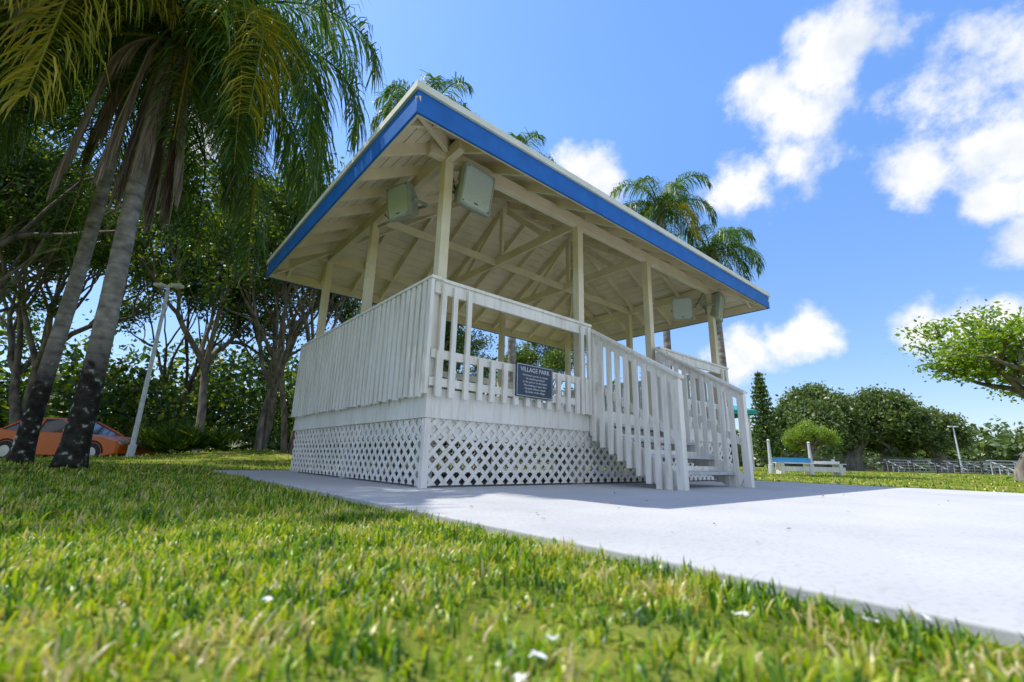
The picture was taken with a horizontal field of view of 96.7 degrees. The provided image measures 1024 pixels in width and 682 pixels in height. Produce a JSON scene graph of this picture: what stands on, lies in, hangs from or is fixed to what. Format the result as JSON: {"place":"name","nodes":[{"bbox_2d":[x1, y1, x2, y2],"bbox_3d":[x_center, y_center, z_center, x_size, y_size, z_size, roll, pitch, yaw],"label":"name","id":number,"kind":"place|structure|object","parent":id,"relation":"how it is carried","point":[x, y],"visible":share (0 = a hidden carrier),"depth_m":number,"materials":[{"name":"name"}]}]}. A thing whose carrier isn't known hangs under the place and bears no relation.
{"place":"outdoors","nodes":[
{"label":"outdoors","id":0,"kind":"place"},
{"bbox_2d":[0,448,1023,681],"bbox_3d":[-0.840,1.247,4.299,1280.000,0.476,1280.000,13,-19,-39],"label":"ground","id":1,"kind":"structure","parent":0,"point":[527,619],"depth_m":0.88,"materials":[{"name":"green plant"}]},
{"bbox_2d":[0,128,61,204],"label":"broadleaf tree","id":2,"kind":"object","parent":1,"relation":"on","point":[4,196],"visible":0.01,"depth_m":16.28,"materials":[{"name":"green plant"}]},
{"bbox_2d":[0,9,84,304],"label":"broadleaf tree","id":3,"kind":"object","parent":1,"relation":"on","point":[45,132],"visible":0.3,"depth_m":8.30,"materials":[{"name":"green plant"}]},
{"bbox_2d":[0,417,155,457],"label":"parked car","id":4,"kind":"object","parent":1,"relation":"on","point":[105,442],"visible":0.41,"depth_m":15.64,"materials":[{"name":"paint"}]},
{"bbox_2d":[0,110,158,316],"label":"broadleaf tree","id":5,"kind":"object","parent":1,"relation":"on","point":[20,199],"visible":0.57,"depth_m":16.31,"materials":[{"name":"plant"}]},
{"bbox_2d":[0,148,200,424],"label":"broadleaf tree","id":6,"kind":"object","parent":1,"relation":"on","point":[14,357],"visible":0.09,"depth_m":21.39,"materials":[{"name":"green plant"}]},
{"bbox_2d":[0,0,211,117],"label":"queen palm","id":7,"kind":"object","parent":1,"relation":"on","point":[143,2],"visible":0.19,"depth_m":8.29,"materials":[{"name":"green plant"}]},
{"bbox_2d":[0,8,222,247],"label":"broadleaf tree","id":8,"kind":"object","parent":1,"relation":"on","point":[20,234],"visible":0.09,"depth_m":14.38,"materials":[{"name":"green plant"}]},
{"bbox_2d":[0,0,306,463],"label":"queen palm","id":9,"kind":"object","parent":1,"relation":"on","point":[23,446],"visible":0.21,"depth_m":8.37,"materials":[{"name":"green plant"}]},
{"bbox_2d":[126,283,184,456],"bbox_3d":[-11.261,0.816,14.174,0.840,5.510,0.240,1,-15,0],"label":"light pole","id":10,"kind":"object","parent":1,"relation":"on","point":[132,447],"visible":0.92,"depth_m":14.11,"materials":[{"name":"metal"}]},
{"bbox_2d":[85,228,279,454],"bbox_3d":[-19.975,-0.178,28.316,11.333,14.758,8.940,-9,-18,35],"label":"broadleaf tree","id":11,"kind":"object","parent":1,"relation":"on","point":[126,309],"visible":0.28,"depth_m":27.43,"materials":[{"name":"green plant"}]},
{"bbox_2d":[0,0,385,467],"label":"queen palm","id":12,"kind":"object","parent":1,"relation":"on","point":[144,155],"visible":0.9,"depth_m":7.89,"materials":[{"name":"green plant"}]},
{"bbox_2d":[93,149,301,452],"bbox_3d":[-14.890,-1.930,21.901,8.075,15.101,12.057,4,-15,-9],"label":"broadleaf tree","id":13,"kind":"object","parent":1,"relation":"on","point":[235,321],"visible":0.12,"depth_m":21.73,"materials":[{"name":"green plant"}]},
{"bbox_2d":[116,414,338,453],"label":"palmetto shrubs","id":14,"kind":"object","parent":1,"relation":"on","point":[176,437],"visible":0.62,"depth_m":16.51,"materials":[{"name":"green plant"}]},
{"bbox_2d":[136,158,357,450],"bbox_3d":[-12.177,-1.718,24.070,9.857,15.789,15.291,5,-15,-15],"label":"broadleaf tree","id":15,"kind":"object","parent":1,"relation":"on","point":[269,403],"visible":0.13,"depth_m":23.07,"materials":[{"name":"green plant"}]},
{"bbox_2d":[192,142,358,453],"bbox_3d":[-8.045,-1.682,16.532,6.974,11.512,8.840,0,-15,6],"label":"broadleaf tree","id":16,"kind":"object","parent":1,"relation":"on","point":[280,235],"visible":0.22,"depth_m":16.03,"materials":[{"name":"green plant"}]},
{"bbox_2d":[0,304,623,465],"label":"background woodland","id":17,"kind":"object","parent":1,"relation":"on","point":[120,401],"visible":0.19,"depth_m":27.82,"materials":[{"name":"green plant"}]},
{"bbox_2d":[332,299,442,458],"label":"broadleaf tree","id":18,"kind":"object","parent":1,"relation":"on","point":[350,318],"visible":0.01,"depth_m":31.70,"materials":[{"name":"green plant"}]},
{"bbox_2d":[311,293,490,453],"bbox_3d":[-7.315,-0.471,25.372,11.455,14.346,7.671,8,-16,-24],"label":"broadleaf tree","id":19,"kind":"object","parent":1,"relation":"on","point":[352,307],"visible":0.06,"depth_m":25.73,"materials":[{"name":"green plant"}]},
{"bbox_2d":[369,69,479,466],"bbox_3d":[-2.881,-2.584,14.361,3.882,12.732,3.807,13,-19,-39],"label":"queen palm","id":20,"kind":"object","parent":1,"relation":"on","point":[388,91],"visible":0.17,"depth_m":14.87,"materials":[{"name":"green plant"}]},
{"bbox_2d":[361,304,496,388],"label":"broadleaf tree","id":21,"kind":"object","parent":1,"relation":"on","point":[475,347],"visible":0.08,"depth_m":27.13,"materials":[{"name":"green plant"}]},
{"bbox_2d":[266,79,769,490],"bbox_3d":[0.538,-0.143,8.015,7.820,5.023,5.898,13,-19,-39],"label":"park gazebo","id":22,"kind":"object","parent":1,"relation":"on","point":[548,252],"visible":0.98,"depth_m":6.02,"materials":[{"name":"paint"}]},
{"bbox_2d":[377,181,427,227],"bbox_3d":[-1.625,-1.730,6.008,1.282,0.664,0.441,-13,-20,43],"label":"loudspeaker","id":23,"kind":"object","parent":22,"relation":"attached to","point":[403,200],"visible":0.99,"depth_m":5.57,"materials":[{"name":"plastic"}]},
{"bbox_2d":[452,161,495,217],"bbox_3d":[-0.533,-1.822,5.446,0.373,0.578,0.556,1,-11,45],"label":"loudspeaker","id":24,"kind":"object","parent":22,"relation":"attached to","point":[473,191],"visible":0.9,"depth_m":5.32,"materials":[{"name":"plastic"}]},
{"bbox_2d":[515,362,552,400],"bbox_3d":[0.263,0.474,5.279,0.580,0.380,0.026,13,-19,-39],"label":"village park sign","id":25,"kind":"object","parent":22,"relation":"attached to","point":[533,381],"visible":1,"depth_m":5.26,"materials":[{"name":"blue metal"}]},
{"bbox_2d":[671,293,706,320],"bbox_3d":[3.568,-0.749,9.152,0.710,0.663,0.407,-4,-3,19],"label":"loudspeaker","id":26,"kind":"object","parent":22,"relation":"attached to","point":[682,309],"visible":0.98,"depth_m":9.02,"materials":[{"name":"plastic"}]},
{"bbox_2d":[700,292,724,321],"bbox_3d":[4.073,-0.746,9.243,0.370,0.643,0.480,3,-11,37],"label":"loudspeaker","id":27,"kind":"object","parent":22,"relation":"attached to","point":[718,305],"visible":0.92,"depth_m":9.05,"materials":[{"name":"plastic"}]},
{"bbox_2d":[503,129,555,468],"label":"queen palm","id":28,"kind":"object","parent":1,"relation":"on","point":[512,345],"visible":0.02,"depth_m":16.37,"materials":[{"name":"green plant"}]},
{"bbox_2d":[495,340,586,463],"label":"broadleaf tree","id":29,"kind":"object","parent":1,"relation":"on","point":[553,359],"visible":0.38,"depth_m":25.94,"materials":[{"name":"green plant"}]},
{"bbox_2d":[261,596,930,681],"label":"fallen blossoms","id":30,"kind":"object","parent":1,"relation":"on","point":[517,677],"visible":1,"depth_m":0.72,"materials":[{"name":"white plant"}]},
{"bbox_2d":[609,171,717,460],"bbox_3d":[5.819,-0.991,16.703,3.851,11.258,3.691,7,-16,-22],"label":"queen palm","id":31,"kind":"object","parent":1,"relation":"on","point":[659,208],"visible":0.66,"depth_m":17.36,"materials":[{"name":"green plant"}]},
{"bbox_2d":[673,222,765,462],"bbox_3d":[8.127,-0.012,18.099,4.059,10.176,4.068,13,-19,-39],"label":"queen palm","id":32,"kind":"object","parent":1,"relation":"on","point":[731,246],"visible":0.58,"depth_m":18.08,"materials":[{"name":"green plant"}]},
{"bbox_2d":[691,402,757,469],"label":"picnic pavilion","id":33,"kind":"structure","parent":1,"relation":"on","point":[750,412],"depth_m":27.68,"materials":[{"name":"white paint"}]},
{"bbox_2d":[749,370,787,468],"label":"norfolk pine tree","id":34,"kind":"object","parent":1,"relation":"on","point":[761,406],"visible":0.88,"depth_m":44.18,"materials":[{"name":"green plant"}]},
{"bbox_2d":[766,439,774,473],"bbox_3d":[9.915,4.462,17.493,0.210,1.350,0.210,13,-19,-39],"label":"bollard post","id":35,"kind":"object","parent":1,"relation":"on","point":[771,470],"visible":0.9,"depth_m":17.42,"materials":[{"name":"paint"}]},
{"bbox_2d":[752,411,802,465],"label":"ficus tree","id":36,"kind":"object","parent":1,"relation":"on","point":[782,423],"visible":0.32,"depth_m":53.50,"materials":[{"name":"green plant"}]},
{"bbox_2d":[772,457,846,475],"bbox_3d":[11.406,4.830,17.515,2.500,0.620,0.530,0,-15,6],"label":"park bench","id":37,"kind":"object","parent":1,"relation":"on","point":[836,468],"visible":0.87,"depth_m":17.34,"materials":[{"name":"white paint"}]},
{"bbox_2d":[807,442,814,472],"bbox_3d":[14.056,5.510,21.438,0.240,1.500,0.240,13,-19,-39],"label":"bollard post","id":38,"kind":"object","parent":1,"relation":"on","point":[809,451],"visible":0.58,"depth_m":21.47,"materials":[{"name":"paint"}]},
{"bbox_2d":[781,418,841,465],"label":"young tree","id":39,"kind":"object","parent":1,"relation":"on","point":[798,435],"visible":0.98,"depth_m":24.60,"materials":[{"name":"green plant"}]},
{"bbox_2d":[601,418,1023,473],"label":"distant tree line","id":40,"kind":"object","parent":1,"relation":"on","point":[1004,447],"visible":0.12,"depth_m":68.74,"materials":[{"name":"green plant"}]},
{"bbox_2d":[769,380,874,466],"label":"ficus tree","id":41,"kind":"object","parent":1,"relation":"on","point":[819,404],"visible":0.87,"depth_m":50.99,"materials":[{"name":"green plant"}]},
{"bbox_2d":[832,447,880,469],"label":"ficus tree","id":42,"kind":"object","parent":1,"relation":"on","point":[844,455],"visible":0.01,"depth_m":58.62,"materials":[{"name":"green plant"}]},
{"bbox_2d":[836,392,912,470],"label":"ficus tree","id":43,"kind":"object","parent":1,"relation":"on","point":[881,436],"visible":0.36,"depth_m":52.23,"materials":[{"name":"green plant"}]},
{"bbox_2d":[841,383,947,471],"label":"ficus tree","id":44,"kind":"object","parent":1,"relation":"on","point":[903,410],"visible":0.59,"depth_m":51.05,"materials":[{"name":"green plant"}]},
{"bbox_2d":[781,454,1016,474],"bbox_3d":[33.427,10.103,36.894,27.176,1.200,0.062,5,-15,-12],"label":"chain link fence","id":45,"kind":"object","parent":1,"relation":"on","point":[888,466],"visible":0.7,"depth_m":36.74,"materials":[{"name":"metal"}]},
{"bbox_2d":[883,459,948,473],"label":"aluminium bleachers","id":46,"kind":"object","parent":1,"relation":"on","point":[916,465],"visible":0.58,"depth_m":41.60,"materials":[{"name":"silver metal"}]},
{"bbox_2d":[897,405,982,472],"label":"ficus tree","id":47,"kind":"object","parent":1,"relation":"on","point":[964,434],"visible":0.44,"depth_m":51.38,"materials":[{"name":"green plant"}]},
{"bbox_2d":[947,426,963,473],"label":"light pole","id":48,"kind":"object","parent":1,"relation":"on","point":[957,446],"visible":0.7,"depth_m":41.17,"materials":[{"name":"metal"}]},
{"bbox_2d":[894,299,1023,480],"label":"shade tree","id":49,"kind":"object","parent":1,"relation":"on","point":[992,357],"visible":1,"depth_m":16.64,"materials":[{"name":"green plant"}]},
{"bbox_2d":[941,461,1010,474],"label":"aluminium bleachers","id":50,"kind":"object","parent":1,"relation":"on","point":[953,466],"visible":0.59,"depth_m":41.02,"materials":[{"name":"silver metal"}]},
{"bbox_2d":[983,460,1017,475],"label":"aluminium bleachers","id":51,"kind":"object","parent":1,"relation":"on","point":[1014,464],"visible":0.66,"depth_m":34.85,"materials":[{"name":"silver metal"}]},
{"bbox_2d":[0,0,1023,450],"label":"sky","id":52,"kind":"structure","parent":0,"point":[871,152],"materials":[{"name":"blue"}]},
{"bbox_2d":[215,470,1023,648],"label":"concrete pavement","id":53,"kind":"structure","parent":0,"point":[959,555],"depth_m":2.06,"materials":[{"name":"grey concrete"}]},
{"bbox_2d":[470,487,948,541],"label":"fallen leaves","id":54,"kind":"object","parent":53,"relation":"on","point":[713,523],"visible":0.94,"depth_m":2.72,"materials":[{"name":"brown plant"}]}
]}

